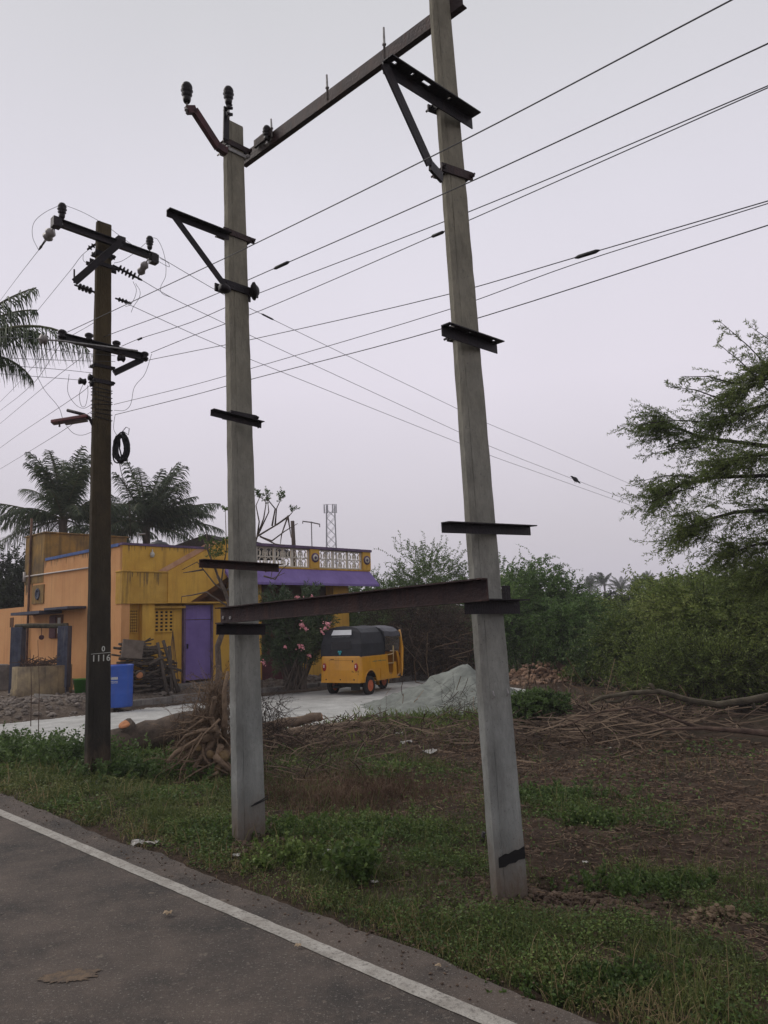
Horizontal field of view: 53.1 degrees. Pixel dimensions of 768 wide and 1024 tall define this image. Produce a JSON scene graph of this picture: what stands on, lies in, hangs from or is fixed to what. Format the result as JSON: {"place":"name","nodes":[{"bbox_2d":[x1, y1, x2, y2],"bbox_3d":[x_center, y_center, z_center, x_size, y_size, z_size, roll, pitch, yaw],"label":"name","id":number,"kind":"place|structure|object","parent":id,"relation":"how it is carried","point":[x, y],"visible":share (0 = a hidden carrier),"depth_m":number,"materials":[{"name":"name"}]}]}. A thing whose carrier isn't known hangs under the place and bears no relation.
{"place":"outdoors","nodes":[
{"label":"outdoors","id":0,"kind":"place"},
{"bbox_2d":[0,679,525,741],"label":"gravel path","id":1,"kind":"structure","parent":0,"point":[326,703],"depth_m":16.19,"materials":[{"name":"gravel"}]},
{"bbox_2d":[258,581,340,689],"bbox_3d":[-2.264,3.171,19.884,2.416,2.828,1.717,-2,-8,0],"label":"oleander bush","id":2,"kind":"object","parent":1,"relation":"on","point":[293,649],"visible":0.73,"depth_m":19.70,"materials":[{"name":"green plant"}]},
{"bbox_2d":[321,625,403,694],"bbox_3d":[-0.489,3.789,19.890,1.251,1.708,2.418,-7,-10,30],"label":"auto rickshaw","id":3,"kind":"object","parent":1,"relation":"on","point":[355,657],"visible":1,"depth_m":19.05,"materials":[{"name":"yellow paint"}]},
{"bbox_2d":[390,675,427,681],"bbox_3d":[1.077,5.074,23.509,1.900,0.160,0.400,3,-9,-28],"label":"broken slab","id":4,"kind":"object","parent":1,"relation":"on","point":[406,677],"depth_m":23.09,"materials":[{"name":"concrete"}]},
{"bbox_2d":[0,794,597,1023],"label":"road","id":5,"kind":"structure","parent":0,"point":[215,966],"depth_m":3.79,"materials":[{"name":"grey asphalt"}]},
{"bbox_2d":[37,968,101,983],"bbox_3d":[-1.487,2.188,3.624,0.286,0.001,0.166,-2,-8,0],"label":"mud stain","id":6,"kind":"object","parent":5,"relation":"on","point":[67,976],"visible":1,"depth_m":3.62,"materials":[{"name":"soil"}]},
{"bbox_2d":[0,809,516,1023],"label":"road line","id":7,"kind":"object","parent":5,"relation":"on","point":[453,1004],"visible":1,"depth_m":3.98,"materials":[{"name":"paint"}]},
{"bbox_2d":[0,791,650,1023],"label":"edge grit","id":8,"kind":"object","parent":5,"relation":"on","point":[441,983],"visible":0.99,"depth_m":4.35,"materials":[{"name":"gravel"}]},
{"bbox_2d":[324,504,337,567],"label":"telecom tower","id":9,"kind":"structure","parent":0,"point":[334,518],"depth_m":190.82,"materials":[{"name":"metal"}]},
{"bbox_2d":[0,648,767,1023],"bbox_3d":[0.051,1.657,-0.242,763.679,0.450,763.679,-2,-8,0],"label":"ground","id":10,"kind":"structure","parent":0,"point":[230,876],"depth_m":6.07,"materials":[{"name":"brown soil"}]},
{"bbox_2d":[0,664,8,689],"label":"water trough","id":11,"kind":"object","parent":10,"relation":"on","point":[4,676],"visible":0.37,"depth_m":21.03,"materials":[{"name":"concrete"}]},
{"bbox_2d":[0,607,23,663],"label":"boundary wall","id":12,"kind":"structure","parent":10,"relation":"on","point":[8,621],"depth_m":24.17,"materials":[{"name":"orange paint"}]},
{"bbox_2d":[0,542,24,608],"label":"shade tree","id":13,"kind":"object","parent":10,"relation":"on","point":[12,589],"visible":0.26,"depth_m":33.04,"materials":[{"name":"green plant"}]},
{"bbox_2d":[8,623,72,696],"bbox_3d":[-8.560,3.769,19.245,1.438,1.958,1.420,-2,-8,0],"label":"well","id":14,"kind":"object","parent":10,"relation":"on","point":[53,679],"visible":0.86,"depth_m":18.98,"materials":[{"name":"paint"}]},
{"bbox_2d":[13,655,60,666],"bbox_3d":[-8.499,3.780,18.958,1.227,0.544,0.758,-2,-8,0],"label":"stick bundle","id":15,"kind":"object","parent":14,"relation":"in","point":[43,662],"visible":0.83,"depth_m":18.88,"materials":[{"name":"brown plant"}]},
{"bbox_2d":[0,720,84,763],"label":"weed clump","id":16,"kind":"object","parent":10,"relation":"on","point":[13,742],"visible":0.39,"depth_m":10.02,"materials":[{"name":"green plant"}]},
{"bbox_2d":[0,287,92,390],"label":"coconut palm","id":17,"kind":"object","parent":10,"relation":"on","point":[6,330],"visible":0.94,"depth_m":13.07,"materials":[{"name":"green plant"}]},
{"bbox_2d":[0,445,150,555],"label":"coconut palm","id":18,"kind":"object","parent":10,"relation":"on","point":[62,490],"visible":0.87,"depth_m":28.99,"materials":[{"name":"green plant"}]},
{"bbox_2d":[73,678,85,692],"bbox_3d":[-7.422,4.267,18.814,0.375,0.360,0.375,-2,-8,0],"label":"bucket","id":19,"kind":"object","parent":10,"relation":"on","point":[79,685],"visible":0.7,"depth_m":18.68,"materials":[{"name":"green plastic"}]},
{"bbox_2d":[0,729,173,770],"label":"weed clump","id":20,"kind":"object","parent":10,"relation":"on","point":[59,747],"visible":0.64,"depth_m":9.56,"materials":[{"name":"green plant"}]},
{"bbox_2d":[37,202,158,772],"bbox_3d":[-3.728,-0.222,9.247,1.686,7.214,1.305,-2,-8,0],"label":"utility pole","id":21,"kind":"object","parent":10,"relation":"on","point":[97,742],"visible":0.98,"depth_m":9.36,"materials":[{"name":"concrete"}]},
{"bbox_2d":[51,409,91,426],"bbox_3d":[-3.796,-1.128,9.411,0.531,0.297,0.163,0,-8,-12],"label":"street lamp","id":22,"kind":"object","parent":21,"relation":"attached to","point":[80,417],"visible":0.98,"depth_m":9.37,"materials":[{"name":"metal"}]},
{"bbox_2d":[112,427,129,463],"bbox_3d":[-3.264,-0.826,9.551,0.221,0.467,0.081,-2,-8,0],"label":"cable coil","id":23,"kind":"object","parent":21,"relation":"hanging from","point":[122,435],"visible":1,"depth_m":9.53,"materials":[{"name":"rubber"}]},
{"bbox_2d":[126,303,660,515],"bbox_3d":[8.895,-0.686,30.072,0.015,1.242,47.668,-7,-10,31],"label":"overhead wire","id":24,"kind":"object","parent":21,"relation":"attached to","point":[350,399],"visible":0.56,"depth_m":13.87,"materials":[{"name":"metal"}]},
{"bbox_2d":[66,0,732,332],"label":"overhead wire","id":25,"kind":"object","parent":21,"relation":"attached to","point":[452,145],"visible":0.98,"depth_m":4.44,"materials":[{"name":"metal"}]},
{"bbox_2d":[142,280,671,515],"bbox_3d":[9.049,-0.925,30.116,0.015,1.290,47.505,-7,-10,30],"label":"overhead wire","id":26,"kind":"object","parent":21,"relation":"attached to","point":[379,395],"visible":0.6,"depth_m":14.37,"materials":[{"name":"metal"}]},
{"bbox_2d":[155,254,673,502],"bbox_3d":[8.426,-1.801,30.287,0.027,2.362,46.817,-6,-9,29],"label":"overhead wire","id":27,"kind":"object","parent":21,"relation":"attached to","point":[367,365],"visible":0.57,"depth_m":13.89,"materials":[{"name":"metal"}]},
{"bbox_2d":[104,43,767,336],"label":"overhead wire","id":28,"kind":"object","parent":21,"relation":"attached to","point":[281,265],"visible":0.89,"depth_m":4.64,"materials":[{"name":"metal"}]},
{"bbox_2d":[114,203,767,404],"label":"overhead wire","id":29,"kind":"object","parent":21,"relation":"attached to","point":[493,293],"visible":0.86,"depth_m":5.83,"materials":[{"name":"metal"}]},
{"bbox_2d":[115,225,767,414],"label":"overhead wire","id":30,"kind":"object","parent":21,"relation":"attached to","point":[491,313],"visible":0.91,"depth_m":5.63,"materials":[{"name":"metal"}]},
{"bbox_2d":[121,85,767,346],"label":"overhead wire","id":31,"kind":"object","parent":21,"relation":"attached to","point":[140,338],"visible":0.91,"depth_m":5.71,"materials":[{"name":"metal"}]},
{"bbox_2d":[150,200,767,359],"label":"overhead wire","id":32,"kind":"object","parent":21,"relation":"attached to","point":[589,253],"visible":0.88,"depth_m":5.78,"materials":[{"name":"metal"}]},
{"bbox_2d":[151,87,767,352],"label":"overhead wire","id":33,"kind":"object","parent":21,"relation":"attached to","point":[437,234],"visible":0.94,"depth_m":6.02,"materials":[{"name":"metal"}]},
{"bbox_2d":[67,497,157,542],"bbox_3d":[-12.179,3.245,34.288,4.260,8.037,4.667,-2,-8,0],"label":"coconut palm","id":34,"kind":"object","parent":10,"relation":"on","point":[151,534],"visible":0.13,"depth_m":33.57,"materials":[{"name":"green plant"}]},
{"bbox_2d":[111,664,133,707],"bbox_3d":[-5.827,3.830,16.951,0.564,0.910,0.564,-2,-8,0],"label":"plastic drum","id":35,"kind":"object","parent":10,"relation":"on","point":[121,685],"visible":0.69,"depth_m":16.73,"materials":[{"name":"blue plastic"}]},
{"bbox_2d":[58,754,230,781],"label":"weed clump","id":36,"kind":"object","parent":10,"relation":"on","point":[120,766],"visible":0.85,"depth_m":8.77,"materials":[{"name":"green plant"}]},
{"bbox_2d":[111,638,181,692],"bbox_3d":[-5.705,3.737,18.672,1.770,1.351,0.970,6,-12,-44],"label":"firewood stack","id":37,"kind":"object","parent":10,"relation":"on","point":[156,677],"visible":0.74,"depth_m":18.59,"materials":[{"name":"brown wood"}]},
{"bbox_2d":[121,639,143,658],"bbox_3d":[-5.888,3.206,17.979,0.566,0.479,0.040,6,-12,-44],"label":"wooden board","id":38,"kind":"object","parent":37,"relation":"on","point":[132,649],"visible":1,"depth_m":17.96,"materials":[{"name":"wood"}]},
{"bbox_2d":[88,456,225,543],"bbox_3d":[-9.226,2.220,31.139,5.488,8.978,5.438,6,-11,-43],"label":"coconut palm","id":39,"kind":"object","parent":10,"relation":"on","point":[158,500],"visible":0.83,"depth_m":30.87,"materials":[{"name":"green plant"}]},
{"bbox_2d":[0,674,320,722],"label":"stone rubble","id":40,"kind":"object","parent":10,"relation":"on","point":[73,697],"visible":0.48,"depth_m":17.07,"materials":[{"name":"stone"}]},
{"bbox_2d":[111,709,215,750],"bbox_3d":[-3.201,3.266,11.118,1.726,0.767,0.567,-1,-8,-7],"label":"felled log","id":41,"kind":"object","parent":10,"relation":"on","point":[143,728],"visible":0.31,"depth_m":10.89,"materials":[{"name":"brown wood"}]},
{"bbox_2d":[119,718,135,735],"bbox_3d":[-3.624,3.216,11.009,0.322,0.518,0.362,-2,-8,0],"label":"cut branch stub","id":42,"kind":"object","parent":41,"relation":"on","point":[127,725],"visible":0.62,"depth_m":10.90,"materials":[{"name":"brown plant"}]},
{"bbox_2d":[11,518,378,688],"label":"village house","id":43,"kind":"structure","parent":10,"relation":"on","point":[151,584],"depth_m":20.69,"materials":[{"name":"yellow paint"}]},
{"bbox_2d":[49,615,62,638],"bbox_3d":[-9.174,3.207,21.471,0.057,0.650,0.850,6,-12,-44],"label":"side window","id":44,"kind":"structure","parent":43,"relation":"in","point":[53,632],"depth_m":21.48,"materials":[{"name":"glass"}]},
{"bbox_2d":[181,604,212,682],"bbox_3d":[-4.954,3.477,20.422,0.885,2.018,0.110,6,-12,-44],"label":"door","id":45,"kind":"structure","parent":43,"relation":"in","point":[197,635],"depth_m":20.41,"materials":[{"name":"purple paint"}]},
{"bbox_2d":[291,521,296,565],"bbox_3d":[-2.822,1.164,24.097,0.195,1.790,0.140,-2,-8,0],"label":"roof post","id":46,"kind":"object","parent":43,"relation":"on","point":[293,541],"visible":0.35,"depth_m":24.11,"materials":[{"name":"grey wood"}]},
{"bbox_2d":[123,650,276,782],"bbox_3d":[-2.207,2.880,9.365,1.943,2.399,1.644,-2,-8,0],"label":"root tangle","id":47,"kind":"object","parent":10,"relation":"on","point":[210,737],"visible":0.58,"depth_m":8.94,"materials":[{"name":"brown plant"}]},
{"bbox_2d":[166,81,282,846],"bbox_3d":[-1.319,-0.411,6.095,1.027,6.482,0.384,6,-12,-44],"label":"utility pole","id":48,"kind":"object","parent":10,"relation":"on","point":[242,565],"visible":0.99,"depth_m":6.20,"materials":[{"name":"grey concrete"}]},
{"bbox_2d":[215,578,488,623],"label":"channel beam","id":49,"kind":"structure","parent":48,"relation":"attached to","point":[456,592],"depth_m":4.85,"materials":[{"name":"metal"}]},
{"bbox_2d":[177,534,280,559],"bbox_3d":[-5.919,3.670,29.809,3.300,5.005,6.000,-2,-8,0],"label":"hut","id":50,"kind":"object","parent":10,"relation":"on","point":[191,542],"visible":0.1,"depth_m":27.17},
{"bbox_2d":[181,486,299,693],"bbox_3d":[-3.168,1.716,16.944,2.702,4.632,0.523,-2,-8,0],"label":"leafless tree","id":51,"kind":"object","parent":10,"relation":"on","point":[224,590],"visible":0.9,"depth_m":17.05,"materials":[{"name":"brown plant"}]},
{"bbox_2d":[131,673,423,706],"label":"kerb","id":52,"kind":"structure","parent":10,"relation":"on","point":[152,701],"depth_m":18.32,"materials":[{"name":"concrete"}]},
{"bbox_2d":[261,683,301,748],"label":"dry branches","id":53,"kind":"object","parent":10,"relation":"on","point":[270,723],"visible":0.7,"depth_m":10.80,"materials":[{"name":"brown plant"}]},
{"bbox_2d":[159,829,408,879],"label":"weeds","id":54,"kind":"object","parent":10,"relation":"on","point":[243,843],"visible":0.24,"depth_m":5.58,"materials":[{"name":"plant"}]},
{"bbox_2d":[263,712,322,730],"bbox_3d":[-1.468,3.312,12.084,1.018,0.261,0.186,1,-9,-17],"label":"timber length","id":55,"kind":"object","parent":10,"relation":"on","point":[307,718],"visible":0.7,"depth_m":12.08,"materials":[{"name":"brown wood"}]},
{"bbox_2d":[240,831,352,876],"bbox_3d":[-0.578,2.347,5.316,0.836,0.198,0.607,-2,-8,0],"label":"weed clump","id":56,"kind":"object","parent":10,"relation":"on","point":[296,848],"visible":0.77,"depth_m":5.28,"materials":[{"name":"green plant"}]},
{"bbox_2d":[195,803,438,850],"bbox_3d":[-0.503,2.495,6.117,1.822,0.248,1.368,-2,-8,0],"label":"weed clump","id":57,"kind":"object","parent":10,"relation":"on","point":[291,819],"visible":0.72,"depth_m":6.02,"materials":[{"name":"green plant"}]},
{"bbox_2d":[160,710,478,788],"bbox_3d":[-0.642,3.084,10.873,4.072,0.565,4.831,-8,-11,38],"label":"dry brush","id":58,"kind":"object","parent":10,"relation":"on","point":[337,727],"visible":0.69,"depth_m":10.95,"materials":[{"name":"plant"}]},
{"bbox_2d":[269,721,374,739],"bbox_3d":[-1.011,3.454,12.104,1.925,0.217,0.172,3,-9,-29],"label":"timber length","id":59,"kind":"object","parent":10,"relation":"on","point":[343,723],"visible":0.31,"depth_m":12.16,"materials":[{"name":"brown wood"}]},
{"bbox_2d":[176,757,520,819],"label":"dry grass","id":60,"kind":"structure","parent":10,"relation":"on","point":[348,788],"depth_m":7.55,"materials":[{"name":"plant"}]},
{"bbox_2d":[322,825,383,886],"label":"weed clump","id":61,"kind":"object","parent":10,"relation":"on","point":[362,857],"visible":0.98,"depth_m":4.84,"materials":[{"name":"green plant"}]},
{"bbox_2d":[348,566,405,625],"bbox_3d":[-0.562,4.215,28.708,5.200,4.644,4.292,0,-9,-15],"label":"thorn tree","id":62,"kind":"object","parent":10,"relation":"on","point":[355,615],"visible":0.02,"depth_m":28.44,"materials":[{"name":"green plant"}]},
{"bbox_2d":[0,715,767,1023],"bbox_3d":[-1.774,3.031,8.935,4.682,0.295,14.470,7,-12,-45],"label":"grass","id":63,"kind":"structure","parent":10,"relation":"on","point":[680,945],"depth_m":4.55,"materials":[{"name":"green plant"}]},
{"bbox_2d":[0,743,767,1023],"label":"weeds","id":64,"kind":"object","parent":10,"relation":"on","point":[211,785],"visible":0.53,"depth_m":4.72,"materials":[{"name":"green plant"}]},
{"bbox_2d":[349,607,425,665],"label":"thorn bush","id":65,"kind":"object","parent":10,"relation":"on","point":[363,617],"visible":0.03,"depth_m":25.59,"materials":[{"name":"green plant"}]},
{"bbox_2d":[46,715,767,1009],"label":"ground twigs","id":66,"kind":"object","parent":10,"relation":"on","point":[658,792],"visible":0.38,"depth_m":6.73,"materials":[{"name":"wood"}]},
{"bbox_2d":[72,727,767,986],"bbox_3d":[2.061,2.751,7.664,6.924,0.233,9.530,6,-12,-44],"label":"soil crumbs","id":67,"kind":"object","parent":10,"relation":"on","point":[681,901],"visible":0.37,"depth_m":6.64,"materials":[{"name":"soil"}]},
{"bbox_2d":[352,576,514,680],"bbox_3d":[1.685,3.987,23.445,5.486,4.154,3.790,-2,-8,0],"label":"thorn bush","id":68,"kind":"object","parent":10,"relation":"on","point":[424,621],"visible":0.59,"depth_m":23.23,"materials":[{"name":"brown plant"}]},
{"bbox_2d":[359,664,516,716],"bbox_3d":[1.483,3.639,15.935,5.600,0.892,4.200,-2,-8,0],"label":"stone dust heap","id":69,"kind":"object","parent":10,"relation":"on","point":[431,695],"visible":0.3,"depth_m":15.58,"materials":[{"name":"gravel"}]},
{"bbox_2d":[367,531,509,664],"bbox_3d":[2.018,3.409,27.044,5.478,6.067,5.147,4,-10,-34],"label":"thorn tree","id":70,"kind":"object","parent":10,"relation":"on","point":[420,572],"visible":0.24,"depth_m":26.78,"materials":[{"name":"green plant"}]},
{"bbox_2d":[385,611,513,683],"bbox_3d":[1.851,3.851,23.816,4.368,2.580,3.888,3,-10,-32],"label":"dry brush","id":71,"kind":"object","parent":10,"relation":"on","point":[457,648],"visible":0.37,"depth_m":22.70,"materials":[{"name":"plant"}]},
{"bbox_2d":[423,676,477,724],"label":"dry branches","id":72,"kind":"object","parent":10,"relation":"on","point":[454,698],"visible":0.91,"depth_m":13.19,"materials":[{"name":"brown plant"}]},
{"bbox_2d":[134,712,767,899],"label":"weeds","id":73,"kind":"object","parent":10,"relation":"on","point":[603,772],"visible":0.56,"depth_m":8.91,"materials":[{"name":"green plant"}]},
{"bbox_2d":[381,0,536,902],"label":"utility pole","id":74,"kind":"object","parent":10,"relation":"on","point":[480,528],"visible":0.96,"depth_m":4.81,"materials":[{"name":"grey concrete"}]},
{"bbox_2d":[244,0,466,167],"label":"channel beam","id":75,"kind":"structure","parent":74,"relation":"attached to","point":[268,139],"depth_m":6.10,"materials":[{"name":"metal"}]},
{"bbox_2d":[296,687,655,753],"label":"dry grass","id":76,"kind":"structure","parent":10,"relation":"on","point":[415,714],"depth_m":13.52,"materials":[{"name":"brown plant"}]},
{"bbox_2d":[366,870,690,931],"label":"soil clods","id":77,"kind":"object","parent":10,"relation":"on","point":[553,895],"visible":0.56,"depth_m":4.52,"materials":[{"name":"soil"}]},
{"bbox_2d":[354,899,705,956],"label":"soil clods","id":78,"kind":"object","parent":10,"relation":"on","point":[391,933],"visible":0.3,"depth_m":4.09,"materials":[{"name":"soil"}]},
{"bbox_2d":[453,544,620,675],"bbox_3d":[4.754,3.204,23.727,4.875,4.601,4.074,0,-9,-13],"label":"thorn tree","id":79,"kind":"object","parent":10,"relation":"on","point":[525,590],"visible":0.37,"depth_m":23.42,"materials":[{"name":"green plant"}]},
{"bbox_2d":[511,686,573,728],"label":"thorn bush","id":80,"kind":"object","parent":10,"relation":"on","point":[534,700],"visible":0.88,"depth_m":12.03,"materials":[{"name":"green plant"}]},
{"bbox_2d":[509,661,579,687],"bbox_3d":[4.432,4.476,21.383,6.721,0.625,3.435,-2,-8,0],"label":"brick rubble","id":81,"kind":"object","parent":10,"relation":"on","point":[546,671],"visible":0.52,"depth_m":21.32,"materials":[{"name":"brick"}]},
{"bbox_2d":[517,588,619,676],"bbox_3d":[5.403,3.698,21.989,3.199,2.986,2.870,-7,-10,34],"label":"thorn tree","id":82,"kind":"object","parent":10,"relation":"on","point":[555,617],"visible":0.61,"depth_m":21.75,"materials":[{"name":"green plant"}]},
{"bbox_2d":[372,681,767,766],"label":"brush pile","id":83,"kind":"object","parent":10,"relation":"on","point":[626,725],"visible":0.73,"depth_m":11.16,"materials":[{"name":"wood"}]},
{"bbox_2d":[563,706,694,726],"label":"fallen branch","id":84,"kind":"object","parent":83,"relation":"on","point":[669,717],"visible":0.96,"depth_m":10.29,"materials":[{"name":"wood"}]},
{"bbox_2d":[589,683,767,710],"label":"fallen branch","id":85,"kind":"object","parent":83,"relation":"on","point":[752,700],"visible":0.99,"depth_m":11.67,"materials":[{"name":"wood"}]},
{"bbox_2d":[652,726,767,736],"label":"fallen branch","id":86,"kind":"object","parent":83,"relation":"on","point":[758,732],"visible":0.98,"depth_m":10.05,"materials":[{"name":"wood"}]},
{"bbox_2d":[386,648,767,723],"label":"thicket stems","id":87,"kind":"object","parent":10,"relation":"on","point":[554,684],"visible":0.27,"depth_m":15.05,"materials":[{"name":"wood"}]},
{"bbox_2d":[557,660,607,685],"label":"thorn bush","id":88,"kind":"object","parent":10,"relation":"on","point":[575,679],"visible":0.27,"depth_m":19.81,"materials":[{"name":"green plant"}]},
{"bbox_2d":[454,690,712,762],"bbox_3d":[3.424,3.203,11.992,3.304,0.432,7.978,-6,-9,27],"label":"brush pile","id":89,"kind":"object","parent":10,"relation":"on","point":[637,721],"visible":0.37,"depth_m":11.09,"materials":[{"name":"wood"}]},
{"bbox_2d":[518,776,653,805],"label":"weed clump","id":90,"kind":"object","parent":10,"relation":"on","point":[525,790],"visible":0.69,"depth_m":7.28,"materials":[{"name":"green plant"}]},
{"bbox_2d":[578,573,598,594],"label":"tree","id":91,"kind":"object","parent":10,"relation":"on","point":[591,581],"visible":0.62,"depth_m":119.28,"materials":[{"name":"green plant"}]},
{"bbox_2d":[542,801,641,829],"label":"weed clump","id":92,"kind":"object","parent":10,"relation":"on","point":[601,817],"visible":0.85,"depth_m":6.27,"materials":[{"name":"green plant"}]},
{"bbox_2d":[485,950,703,1008],"bbox_3d":[0.933,2.074,3.415,1.021,0.146,0.403,-2,-8,0],"label":"weed clump","id":93,"kind":"object","parent":10,"relation":"on","point":[612,972],"visible":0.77,"depth_m":3.40,"materials":[{"name":"green plant"}]},
{"bbox_2d":[592,572,613,595],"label":"coconut palm","id":94,"kind":"object","parent":10,"relation":"on","point":[602,581],"visible":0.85,"depth_m":125.20,"materials":[{"name":"green plant"}]},
{"bbox_2d":[550,608,670,687],"bbox_3d":[6.156,3.613,19.736,3.655,2.448,3.013,-2,-8,0],"label":"thorn bush","id":95,"kind":"object","parent":10,"relation":"on","point":[584,659],"visible":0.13,"depth_m":19.47,"materials":[{"name":"green plant"}]},
{"bbox_2d":[596,587,638,605],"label":"thorn tree","id":96,"kind":"object","parent":10,"relation":"on","point":[613,593],"depth_m":44.29,"materials":[{"name":"green plant"}]},
{"bbox_2d":[608,576,630,593],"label":"coconut palm","id":97,"kind":"object","parent":10,"relation":"on","point":[617,584],"visible":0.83,"depth_m":131.29,"materials":[{"name":"green plant"}]},
{"bbox_2d":[546,858,719,899],"bbox_3d":[1.585,2.359,4.851,1.075,0.251,0.578,-2,-8,0],"label":"weed clump","id":98,"kind":"object","parent":10,"relation":"on","point":[635,885],"visible":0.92,"depth_m":4.79,"materials":[{"name":"green plant"}]},
{"bbox_2d":[565,564,744,690],"bbox_3d":[7.093,2.935,18.765,5.311,3.800,4.294,-2,-8,0],"label":"thorn bush","id":99,"kind":"object","parent":10,"relation":"on","point":[609,634],"visible":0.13,"depth_m":18.63,"materials":[{"name":"green plant"}]},
{"bbox_2d":[591,604,767,714],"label":"thorn bush","id":100,"kind":"object","parent":10,"relation":"on","point":[693,672],"visible":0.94,"depth_m":13.97,"materials":[{"name":"green plant"}]},
{"bbox_2d":[603,899,767,935],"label":"soil clods","id":101,"kind":"object","parent":10,"relation":"on","point":[729,910],"visible":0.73,"depth_m":4.25,"materials":[{"name":"soil"}]},
{"bbox_2d":[607,319,767,618],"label":"acacia tree","id":102,"kind":"object","parent":10,"relation":"on","point":[719,466],"visible":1,"depth_m":10.56,"materials":[{"name":"green plant"}]},
{"bbox_2d":[614,537,767,697],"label":"thorn bush","id":103,"kind":"object","parent":10,"relation":"on","point":[693,603],"visible":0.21,"depth_m":16.07,"materials":[{"name":"green plant"}]},
{"bbox_2d":[676,557,767,704],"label":"thorn bush","id":104,"kind":"object","parent":10,"relation":"on","point":[750,617],"visible":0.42,"depth_m":14.60,"materials":[{"name":"green plant"}]},
{"bbox_2d":[0,0,767,599],"label":"sky","id":105,"kind":"structure","parent":0,"point":[94,120],"materials":[{"name":"grey"}]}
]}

